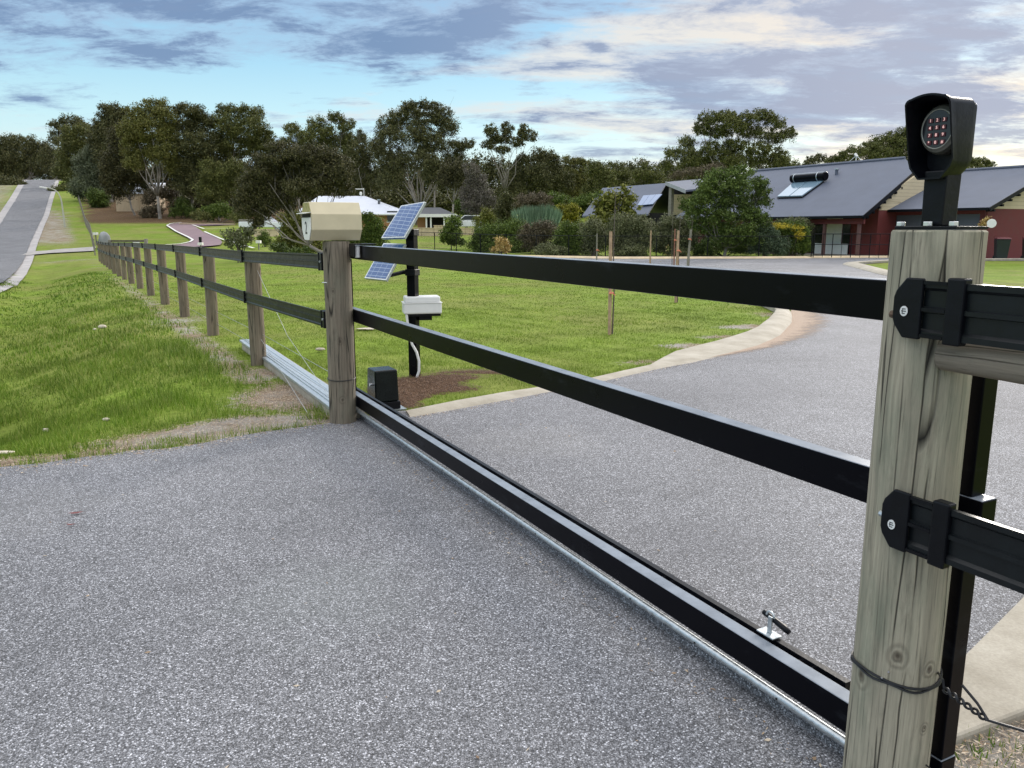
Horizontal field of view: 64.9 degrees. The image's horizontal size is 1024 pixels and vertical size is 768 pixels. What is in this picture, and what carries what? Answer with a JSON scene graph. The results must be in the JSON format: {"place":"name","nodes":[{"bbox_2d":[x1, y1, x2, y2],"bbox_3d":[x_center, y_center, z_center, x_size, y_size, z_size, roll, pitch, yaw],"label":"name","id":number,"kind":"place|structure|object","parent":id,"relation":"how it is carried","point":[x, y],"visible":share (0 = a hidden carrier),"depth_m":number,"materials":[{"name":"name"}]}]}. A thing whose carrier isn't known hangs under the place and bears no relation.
{"place":"outdoors","nodes":[
{"label":"outdoors","id":0,"kind":"place"},
{"bbox_2d":[0,180,55,282],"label":"street","id":1,"kind":"structure","parent":0,"point":[21,221],"depth_m":99.56,"materials":[{"name":"grey asphalt"}]},
{"bbox_2d":[0,180,58,291],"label":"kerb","id":2,"kind":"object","parent":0,"point":[21,271],"visible":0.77,"depth_m":76.39,"materials":[{"name":"grey concrete"}]},
{"bbox_2d":[23,247,95,254],"bbox_3d":[-32.525,-9.684,58.683,3.725,0.453,7.743,5,12,26],"label":"neighbour crossover","id":3,"kind":"object","parent":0,"point":[63,250],"visible":0.98,"depth_m":58.90,"materials":[{"name":"grey concrete"}]},
{"bbox_2d":[167,223,229,246],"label":"paved drive","id":4,"kind":"structure","parent":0,"point":[192,231],"depth_m":77.60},
{"bbox_2d":[107,260,791,410],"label":"lawn grass","id":5,"kind":"structure","parent":0,"point":[429,362],"depth_m":12.43,"materials":[{"name":"green plant"}]},
{"bbox_2d":[0,258,1023,767],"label":"driveway","id":6,"kind":"structure","parent":0,"point":[208,594],"depth_m":3.32,"materials":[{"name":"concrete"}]},
{"bbox_2d":[4,313,834,767],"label":"loose grit","id":7,"kind":"object","parent":6,"relation":"on","point":[398,511],"visible":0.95,"depth_m":5.04,"materials":[{"name":"gravel"}]},
{"bbox_2d":[714,310,829,356],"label":"washed sand","id":8,"kind":"structure","parent":6,"relation":"on","point":[802,319],"depth_m":11.67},
{"bbox_2d":[843,258,1023,285],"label":"island kerb","id":9,"kind":"structure","parent":6,"relation":"on","point":[861,265],"depth_m":31.62,"materials":[{"name":"concrete"}]},
{"bbox_2d":[992,237,1011,257],"bbox_3d":[22.533,-6.238,37.108,0.591,1.046,0.704,3,11,17],"label":"wheelie bin","id":10,"kind":"object","parent":6,"relation":"on","point":[1001,246],"visible":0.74,"depth_m":36.86,"materials":[{"name":"green plastic"}]},
{"bbox_2d":[0,180,1023,767],"bbox_3d":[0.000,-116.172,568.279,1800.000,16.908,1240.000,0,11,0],"label":"ground","id":11,"kind":"structure","parent":0,"point":[74,232],"depth_m":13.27,"materials":[{"name":"green plant"}]},
{"bbox_2d":[0,173,27,184],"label":"bush","id":12,"kind":"object","parent":11,"relation":"on","point":[4,180],"visible":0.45,"depth_m":179.24,"materials":[{"name":"green plant"}]},
{"bbox_2d":[0,131,40,179],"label":"gum tree","id":13,"kind":"object","parent":11,"relation":"on","point":[9,149],"visible":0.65,"depth_m":224.80,"materials":[{"name":"green plant"}]},
{"bbox_2d":[12,134,54,179],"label":"gum tree","id":14,"kind":"object","parent":11,"relation":"on","point":[32,145],"visible":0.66,"depth_m":223.74,"materials":[{"name":"green plant"}]},
{"bbox_2d":[32,112,91,179],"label":"gum tree","id":15,"kind":"object","parent":11,"relation":"on","point":[45,157],"visible":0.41,"depth_m":219.09,"materials":[{"name":"green plant"}]},
{"bbox_2d":[48,120,93,183],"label":"gum tree","id":16,"kind":"object","parent":11,"relation":"on","point":[73,138],"visible":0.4,"depth_m":167.20,"materials":[{"name":"green plant"}]},
{"bbox_2d":[75,189,95,254],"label":"fence","id":17,"kind":"object","parent":11,"relation":"on","point":[88,226],"visible":0.77,"depth_m":84.06,"materials":[{"name":"grey metal"}]},
{"bbox_2d":[64,144,114,200],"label":"gum tree","id":18,"kind":"object","parent":11,"relation":"on","point":[85,170],"visible":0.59,"depth_m":134.24,"materials":[{"name":"green plant"}]},
{"bbox_2d":[82,186,111,207],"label":"bush","id":19,"kind":"object","parent":11,"relation":"on","point":[97,198],"visible":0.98,"depth_m":124.27,"materials":[{"name":"green plant"}]},
{"bbox_2d":[83,100,130,201],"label":"gum tree","id":20,"kind":"object","parent":11,"relation":"on","point":[110,114],"visible":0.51,"depth_m":131.24,"materials":[{"name":"green plant"}]},
{"bbox_2d":[96,120,156,214],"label":"gum tree","id":21,"kind":"object","parent":11,"relation":"on","point":[115,180],"visible":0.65,"depth_m":111.67,"materials":[{"name":"green plant"}]},
{"bbox_2d":[115,183,165,210],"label":"shed","id":22,"kind":"structure","parent":11,"relation":"on","point":[137,205],"depth_m":119.13,"materials":[{"name":"beige"}]},
{"bbox_2d":[114,95,182,218],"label":"gum tree","id":23,"kind":"object","parent":11,"relation":"on","point":[151,114],"visible":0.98,"depth_m":104.93,"materials":[{"name":"green plant"}]},
{"bbox_2d":[136,204,165,217],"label":"bush","id":24,"kind":"object","parent":11,"relation":"on","point":[149,211],"visible":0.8,"depth_m":109.16,"materials":[{"name":"red plant"}]},
{"bbox_2d":[140,185,179,214],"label":"tree","id":25,"kind":"object","parent":11,"relation":"on","point":[166,193],"visible":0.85,"depth_m":109.99,"materials":[{"name":"red plant"}]},
{"bbox_2d":[168,196,196,217],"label":"bush","id":26,"kind":"object","parent":11,"relation":"on","point":[183,207],"visible":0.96,"depth_m":108.17,"materials":[{"name":"green plant"}]},
{"bbox_2d":[164,101,222,217],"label":"gum tree","id":27,"kind":"object","parent":11,"relation":"on","point":[191,142],"visible":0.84,"depth_m":106.40,"materials":[{"name":"green plant"}]},
{"bbox_2d":[200,200,235,222],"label":"bush","id":28,"kind":"object","parent":11,"relation":"on","point":[221,210],"visible":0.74,"depth_m":100.94,"materials":[{"name":"green plant"}]},
{"bbox_2d":[189,157,247,220],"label":"gum tree","id":29,"kind":"object","parent":11,"relation":"on","point":[219,185],"visible":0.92,"depth_m":102.81,"materials":[{"name":"green plant"}]},
{"bbox_2d":[189,208,249,223],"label":"bush","id":30,"kind":"object","parent":11,"relation":"on","point":[198,214],"visible":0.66,"depth_m":98.22,"materials":[{"name":"green plant"}]},
{"bbox_2d":[96,240,356,423],"bbox_3d":[-12.922,-4.033,26.877,0.324,2.104,48.515,-6,12,-28],"label":"rail fence","id":31,"kind":"object","parent":11,"relation":"on","point":[332,261],"visible":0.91,"depth_m":8.02,"materials":[{"name":"brown wood"}]},
{"bbox_2d":[296,202,361,240],"bbox_3d":[-1.333,-1.183,5.870,0.411,0.270,0.270,-6,12,-27],"label":"mailbox","id":32,"kind":"object","parent":31,"relation":"on","point":[322,221],"visible":1,"depth_m":5.77,"materials":[{"name":"beige paint"}]},
{"bbox_2d":[219,226,257,262],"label":"shrub","id":33,"kind":"object","parent":11,"relation":"on","point":[236,239],"visible":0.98,"depth_m":43.23,"materials":[{"name":"green plant"}]},
{"bbox_2d":[206,102,278,205],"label":"gum tree","id":34,"kind":"object","parent":11,"relation":"on","point":[231,129],"visible":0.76,"depth_m":108.63,"materials":[{"name":"green plant"}]},
{"bbox_2d":[238,217,282,229],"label":"utility vehicle","id":35,"kind":"object","parent":11,"relation":"on","point":[244,222],"visible":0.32,"depth_m":81.54,"materials":[{"name":"white paint"}]},
{"bbox_2d":[256,229,271,246],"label":"shrub","id":36,"kind":"object","parent":11,"relation":"on","point":[264,238],"visible":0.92,"depth_m":60.89,"materials":[{"name":"green plant"}]},
{"bbox_2d":[268,240,313,253],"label":"shrub","id":37,"kind":"object","parent":11,"relation":"on","point":[283,247],"visible":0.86,"depth_m":45.94,"materials":[{"name":"green plant"}]},
{"bbox_2d":[230,138,359,252],"bbox_3d":[-11.466,-9.777,43.073,6.766,6.451,3.337,2,11,11],"label":"she oak","id":38,"kind":"object","parent":11,"relation":"on","point":[289,173],"visible":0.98,"depth_m":42.45,"materials":[{"name":"green plant"}]},
{"bbox_2d":[268,207,322,253],"bbox_3d":[-13.123,-9.221,48.965,3.561,3.115,2.179,2,11,12],"label":"shrub","id":39,"kind":"object","parent":11,"relation":"on","point":[287,231],"visible":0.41,"depth_m":48.58,"materials":[{"name":"green plant"}]},
{"bbox_2d":[276,121,318,209],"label":"gum tree","id":40,"kind":"object","parent":11,"relation":"on","point":[291,133],"visible":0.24,"depth_m":103.16,"materials":[{"name":"green plant"}]},
{"bbox_2d":[295,110,359,194],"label":"gum tree","id":41,"kind":"object","parent":11,"relation":"on","point":[341,140],"visible":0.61,"depth_m":101.20,"materials":[{"name":"green plant"}]},
{"bbox_2d":[300,196,398,229],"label":"house","id":42,"kind":"structure","parent":11,"relation":"on","point":[385,211],"depth_m":86.38,"materials":[{"name":"white metal"}]},
{"bbox_2d":[3,148,711,217],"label":"distant wood","id":43,"kind":"object","parent":11,"relation":"on","point":[442,201],"visible":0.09,"depth_m":142.99,"materials":[{"name":"green plant"}]},
{"bbox_2d":[345,128,383,197],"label":"gum tree","id":44,"kind":"object","parent":11,"relation":"on","point":[359,154],"visible":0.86,"depth_m":99.55,"materials":[{"name":"green plant"}]},
{"bbox_2d":[354,210,390,246],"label":"shrub","id":45,"kind":"object","parent":11,"relation":"on","point":[373,228],"visible":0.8,"depth_m":44.93,"materials":[{"name":"green plant"}]},
{"bbox_2d":[367,366,406,410],"bbox_3d":[-1.059,0.033,6.583,0.300,0.329,0.310,-6,12,-27],"label":"gate opener","id":46,"kind":"object","parent":11,"relation":"on","point":[382,383],"visible":0.71,"depth_m":6.49,"materials":[{"name":"black plastic"}]},
{"bbox_2d":[365,202,441,376],"bbox_3d":[-1.024,-0.861,7.652,0.727,1.699,0.364,-5,12,-25],"label":"solar pole","id":47,"kind":"object","parent":11,"relation":"on","point":[416,307],"visible":0.88,"depth_m":7.58,"materials":[{"name":"black paint"}]},
{"bbox_2d":[365,96,476,224],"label":"gum tree","id":48,"kind":"object","parent":11,"relation":"on","point":[392,166],"visible":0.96,"depth_m":93.72,"materials":[{"name":"green plant"}]},
{"bbox_2d":[364,368,495,406],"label":"bark mulch","id":49,"kind":"object","parent":11,"relation":"on","point":[437,379],"visible":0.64,"depth_m":7.43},
{"bbox_2d":[417,152,444,207],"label":"gum tree","id":50,"kind":"object","parent":11,"relation":"on","point":[429,173],"visible":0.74,"depth_m":92.31,"materials":[{"name":"green plant"}]},
{"bbox_2d":[417,208,460,227],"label":"house","id":51,"kind":"structure","parent":11,"relation":"on","point":[429,217],"depth_m":79.65,"materials":[{"name":"white paint"}]},
{"bbox_2d":[435,154,469,212],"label":"gum tree","id":52,"kind":"object","parent":11,"relation":"on","point":[448,171],"visible":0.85,"depth_m":88.91,"materials":[{"name":"green plant"}]},
{"bbox_2d":[438,212,468,247],"bbox_3d":[-3.691,-9.416,50.462,2.064,2.621,1.469,-10,15,-43],"label":"young tree","id":53,"kind":"object","parent":11,"relation":"on","point":[450,227],"visible":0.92,"depth_m":50.20,"materials":[{"name":"green plant"}]},
{"bbox_2d":[457,156,497,231],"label":"tree","id":54,"kind":"object","parent":11,"relation":"on","point":[472,180],"visible":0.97,"depth_m":81.47,"materials":[{"name":"green plant"}]},
{"bbox_2d":[470,204,496,231],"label":"bush","id":55,"kind":"object","parent":11,"relation":"on","point":[486,214],"visible":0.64,"depth_m":64.22,"materials":[{"name":"green plant"}]},
{"bbox_2d":[462,215,532,252],"bbox_3d":[-0.703,-8.819,48.277,4.216,2.826,3.158,-5,12,-25],"label":"shrub","id":56,"kind":"object","parent":11,"relation":"on","point":[500,230],"visible":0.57,"depth_m":47.92,"materials":[{"name":"green plant"}]},
{"bbox_2d":[489,235,511,253],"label":"shrub","id":57,"kind":"object","parent":11,"relation":"on","point":[501,245],"visible":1,"depth_m":39.34,"materials":[{"name":"orange plant"}]},
{"bbox_2d":[492,190,515,228],"bbox_3d":[-0.334,-11.233,54.920,2.202,3.942,1.880,0,11,0],"label":"conifer","id":58,"kind":"object","parent":11,"relation":"on","point":[504,208],"visible":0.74,"depth_m":54.38,"materials":[{"name":"green plant"}]},
{"bbox_2d":[479,120,542,192],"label":"gum tree","id":59,"kind":"object","parent":11,"relation":"on","point":[496,137],"visible":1,"depth_m":94.06,"materials":[{"name":"green plant"}]},
{"bbox_2d":[0,306,1023,767],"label":"dry litter","id":60,"kind":"object","parent":11,"relation":"on","point":[10,460],"visible":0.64,"depth_m":5.88,"materials":[{"name":"plant"}]},
{"bbox_2d":[493,151,557,203],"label":"gum tree","id":61,"kind":"object","parent":11,"relation":"on","point":[534,175],"visible":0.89,"depth_m":96.57,"materials":[{"name":"green plant"}]},
{"bbox_2d":[513,190,554,208],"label":"shrub","id":62,"kind":"object","parent":11,"relation":"on","point":[533,199],"visible":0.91,"depth_m":58.05,"materials":[{"name":"red plant"}]},
{"bbox_2d":[511,203,562,227],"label":"reed clump","id":63,"kind":"object","parent":11,"relation":"on","point":[531,214],"visible":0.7,"depth_m":50.47,"materials":[{"name":"green plant"}]},
{"bbox_2d":[515,217,560,251],"bbox_3d":[1.512,-8.367,45.656,2.641,2.194,1.983,9,14,38],"label":"shrub","id":64,"kind":"object","parent":11,"relation":"on","point":[545,227],"visible":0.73,"depth_m":45.35,"materials":[{"name":"green plant"}]},
{"bbox_2d":[239,339,844,754],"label":"gate track","id":65,"kind":"structure","parent":11,"relation":"on","point":[765,691],"depth_m":3.26,"materials":[{"name":"metal"}]},
{"bbox_2d":[350,245,997,767],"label":"sliding gate","id":66,"kind":"structure","parent":65,"relation":"on","point":[804,679],"depth_m":2.60,"materials":[{"name":"black metal"}]},
{"bbox_2d":[349,243,376,257],"bbox_3d":[-1.067,-0.956,5.768,0.165,0.096,0.140,-6,12,-27],"label":"gate guide","id":67,"kind":"object","parent":66,"relation":"attached to","point":[354,250],"visible":1,"depth_m":5.71,"materials":[{"name":"black plastic"}]},
{"bbox_2d":[533,241,569,255],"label":"shrub","id":68,"kind":"object","parent":11,"relation":"on","point":[551,250],"visible":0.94,"depth_m":42.02,"materials":[{"name":"green plant"}]},
{"bbox_2d":[526,146,578,207],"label":"gum tree","id":69,"kind":"object","parent":11,"relation":"on","point":[554,167],"visible":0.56,"depth_m":98.43,"materials":[{"name":"green plant"}]},
{"bbox_2d":[555,202,582,223],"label":"shrub","id":70,"kind":"object","parent":11,"relation":"on","point":[571,214],"visible":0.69,"depth_m":52.57,"materials":[{"name":"yellow plant"}]},
{"bbox_2d":[550,217,588,255],"bbox_3d":[3.188,-7.858,43.689,2.484,2.353,1.999,0,11,0],"label":"shrub","id":71,"kind":"object","parent":11,"relation":"on","point":[567,228],"visible":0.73,"depth_m":43.28,"materials":[{"name":"green plant"}]},
{"bbox_2d":[547,189,603,222],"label":"bush","id":72,"kind":"object","parent":11,"relation":"on","point":[582,201],"visible":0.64,"depth_m":69.75,"materials":[{"name":"green plant"}]},
{"bbox_2d":[557,154,594,205],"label":"gum tree","id":73,"kind":"object","parent":11,"relation":"on","point":[574,162],"visible":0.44,"depth_m":101.99,"materials":[{"name":"green plant"}]},
{"bbox_2d":[576,216,608,255],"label":"shrub","id":74,"kind":"object","parent":11,"relation":"on","point":[592,225],"visible":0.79,"depth_m":42.65,"materials":[{"name":"green plant"}]},
{"bbox_2d":[578,159,618,195],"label":"gum tree","id":75,"kind":"object","parent":11,"relation":"on","point":[603,176],"visible":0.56,"depth_m":92.32,"materials":[{"name":"green plant"}]},
{"bbox_2d":[406,307,791,416],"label":"driveway kerb","id":76,"kind":"structure","parent":11,"relation":"on","point":[778,322],"depth_m":9.17,"materials":[{"name":"concrete"}]},
{"bbox_2d":[608,192,615,334],"bbox_3d":[1.376,-1.615,11.040,0.108,1.978,0.088,0,11,0],"label":"wooden stake","id":77,"kind":"object","parent":11,"relation":"on","point":[610,293],"visible":0.84,"depth_m":11.13,"materials":[{"name":"brown wood"}]},
{"bbox_2d":[584,183,641,227],"bbox_3d":[6.523,-10.817,52.123,3.815,4.323,2.784,0,11,0],"label":"tree","id":78,"kind":"object","parent":11,"relation":"on","point":[604,205],"visible":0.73,"depth_m":51.70,"materials":[{"name":"green plant"}]},
{"bbox_2d":[419,232,812,256],"bbox_3d":[2.667,-7.637,44.149,25.383,1.323,5.239,7,13,33],"label":"fence","id":79,"kind":"object","parent":11,"relation":"on","point":[605,248],"visible":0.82,"depth_m":40.34,"materials":[{"name":"black wood"}]},
{"bbox_2d":[605,160,633,186],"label":"gum tree","id":80,"kind":"object","parent":11,"relation":"on","point":[622,177],"visible":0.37,"depth_m":100.49,"materials":[{"name":"green plant"}]},
{"bbox_2d":[599,209,659,256],"bbox_3d":[6.125,-7.838,42.388,3.281,2.807,2.450,0,11,0],"label":"shrub","id":81,"kind":"object","parent":11,"relation":"on","point":[638,225],"visible":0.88,"depth_m":42.02,"materials":[{"name":"green plant"}]},
{"bbox_2d":[582,179,709,242],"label":"house wing","id":82,"kind":"structure","parent":11,"relation":"on","point":[656,201],"depth_m":60.67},
{"bbox_2d":[625,161,673,185],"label":"gum tree","id":83,"kind":"object","parent":11,"relation":"on","point":[646,176],"visible":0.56,"depth_m":96.35,"materials":[{"name":"green plant"}]},
{"bbox_2d":[652,211,701,255],"bbox_3d":[8.822,-7.955,43.018,2.824,2.751,2.112,0,11,0],"label":"shrub","id":84,"kind":"object","parent":11,"relation":"on","point":[665,229],"visible":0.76,"depth_m":42.81,"materials":[{"name":"green plant"}]},
{"bbox_2d":[658,134,713,180],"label":"gum tree","id":85,"kind":"object","parent":11,"relation":"on","point":[679,153],"visible":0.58,"depth_m":82.65,"materials":[{"name":"green plant"}]},
{"bbox_2d":[666,161,726,180],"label":"tree","id":86,"kind":"object","parent":11,"relation":"on","point":[696,172],"visible":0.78,"depth_m":75.00,"materials":[{"name":"green plant"}]},
{"bbox_2d":[523,255,888,258],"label":"driveway far kerb","id":87,"kind":"structure","parent":11,"relation":"on","point":[719,257],"depth_m":38.99,"materials":[{"name":"concrete"}]},
{"bbox_2d":[690,238,749,255],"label":"shrub","id":88,"kind":"object","parent":11,"relation":"on","point":[701,250],"visible":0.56,"depth_m":42.77,"materials":[{"name":"green plant"}]},
{"bbox_2d":[677,163,774,255],"bbox_3d":[10.872,-8.573,40.554,5.172,4.927,2.993,0,11,0],"label":"feathery tree","id":89,"kind":"object","parent":11,"relation":"on","point":[735,182],"visible":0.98,"depth_m":40.20,"materials":[{"name":"green plant"}]},
{"bbox_2d":[682,107,799,180],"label":"gum tree","id":90,"kind":"object","parent":11,"relation":"on","point":[717,152],"visible":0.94,"depth_m":80.36,"materials":[{"name":"green plant"}]},
{"bbox_2d":[744,222,792,255],"bbox_3d":[13.195,-7.380,41.372,2.623,1.926,1.804,0,11,0],"label":"shrub","id":91,"kind":"object","parent":11,"relation":"on","point":[775,245],"visible":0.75,"depth_m":41.10,"materials":[{"name":"green plant"}]},
{"bbox_2d":[772,218,811,255],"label":"shrub","id":92,"kind":"object","parent":11,"relation":"on","point":[796,228],"visible":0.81,"depth_m":41.84,"materials":[{"name":"green plant"}]},
{"bbox_2d":[774,216,815,254],"bbox_3d":[15.100,-7.883,43.075,2.290,2.244,1.322,0,11,0],"label":"shrub","id":93,"kind":"object","parent":11,"relation":"on","point":[807,221],"visible":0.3,"depth_m":42.98,"materials":[{"name":"green plant"}]},
{"bbox_2d":[796,152,826,165],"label":"gum tree","id":94,"kind":"object","parent":11,"relation":"on","point":[815,159],"visible":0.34,"depth_m":88.78,"materials":[{"name":"green plant"}]},
{"bbox_2d":[676,156,1023,257],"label":"house","id":95,"kind":"structure","parent":11,"relation":"on","point":[875,198],"depth_m":42.18,"materials":[{"name":"red brick"}]},
{"bbox_2d":[777,171,828,198],"bbox_3d":[16.944,-11.732,47.639,2.178,1.553,2.662,-6,12,-27],"label":"solar water heater","id":96,"kind":"object","parent":95,"relation":"on","point":[802,185],"visible":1,"depth_m":47.38,"materials":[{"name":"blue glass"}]},
{"bbox_2d":[807,224,822,251],"bbox_3d":[16.982,-8.405,45.285,0.030,2.000,1.462,-6,12,-27],"label":"window","id":97,"kind":"structure","parent":95,"relation":"in","point":[818,229],"depth_m":45.10,"materials":[{"name":"grey glass"}]},
{"bbox_2d":[826,218,842,243],"bbox_3d":[17.604,-8.221,44.070,0.050,2.100,1.014,-6,12,-27],"label":"door","id":98,"kind":"structure","parent":95,"relation":"in","point":[836,229],"depth_m":44.00,"materials":[{"name":"white paint"}]},
{"bbox_2d":[842,218,851,253],"bbox_3d":[17.987,-8.034,43.370,0.030,2.000,0.491,-6,12,-27],"label":"window","id":99,"kind":"structure","parent":95,"relation":"in","point":[846,227],"depth_m":43.33,"materials":[{"name":"grey glass"}]},
{"bbox_2d":[813,234,889,257],"bbox_3d":[16.385,-6.687,38.939,3.480,1.137,0.041,2,11,10],"label":"railing","id":100,"kind":"object","parent":95,"relation":"attached to","point":[851,244],"visible":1,"depth_m":38.92,"materials":[{"name":"black metal"}]},
{"bbox_2d":[896,214,979,229],"bbox_3d":[21.085,-7.440,40.549,0.031,2.105,4.944,-6,12,-27],"label":"garage door","id":101,"kind":"structure","parent":95,"relation":"in","point":[966,219],"depth_m":39.50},
{"bbox_2d":[823,125,907,162],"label":"gum tree","id":102,"kind":"object","parent":11,"relation":"on","point":[890,144],"visible":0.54,"depth_m":78.32,"materials":[{"name":"green plant"}]},
{"bbox_2d":[842,230,1023,767],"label":"rail fence","id":103,"kind":"object","parent":11,"relation":"on","point":[952,324],"visible":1,"depth_m":1.70,"materials":[{"name":"brown wood"}]},
{"bbox_2d":[895,93,987,228],"bbox_3d":[0.886,-0.454,1.657,0.124,0.266,0.143,-6,12,-27],"label":"access keypad","id":104,"kind":"object","parent":103,"relation":"on","point":[940,130],"visible":1,"depth_m":1.65,"materials":[{"name":"black plastic"}]},
{"bbox_2d":[967,156,997,168],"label":"gum tree","id":105,"kind":"object","parent":11,"relation":"on","point":[977,163],"visible":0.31,"depth_m":80.96,"materials":[{"name":"green plant"}]},
{"bbox_2d":[956,597,1023,747],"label":"concrete edge strip","id":106,"kind":"object","parent":11,"relation":"on","point":[993,681],"visible":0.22,"depth_m":2.59,"materials":[{"name":"beige concrete"}]},
{"bbox_2d":[0,0,1023,196],"label":"sky","id":107,"kind":"structure","parent":0,"point":[612,80],"materials":[{"name":"blue"}]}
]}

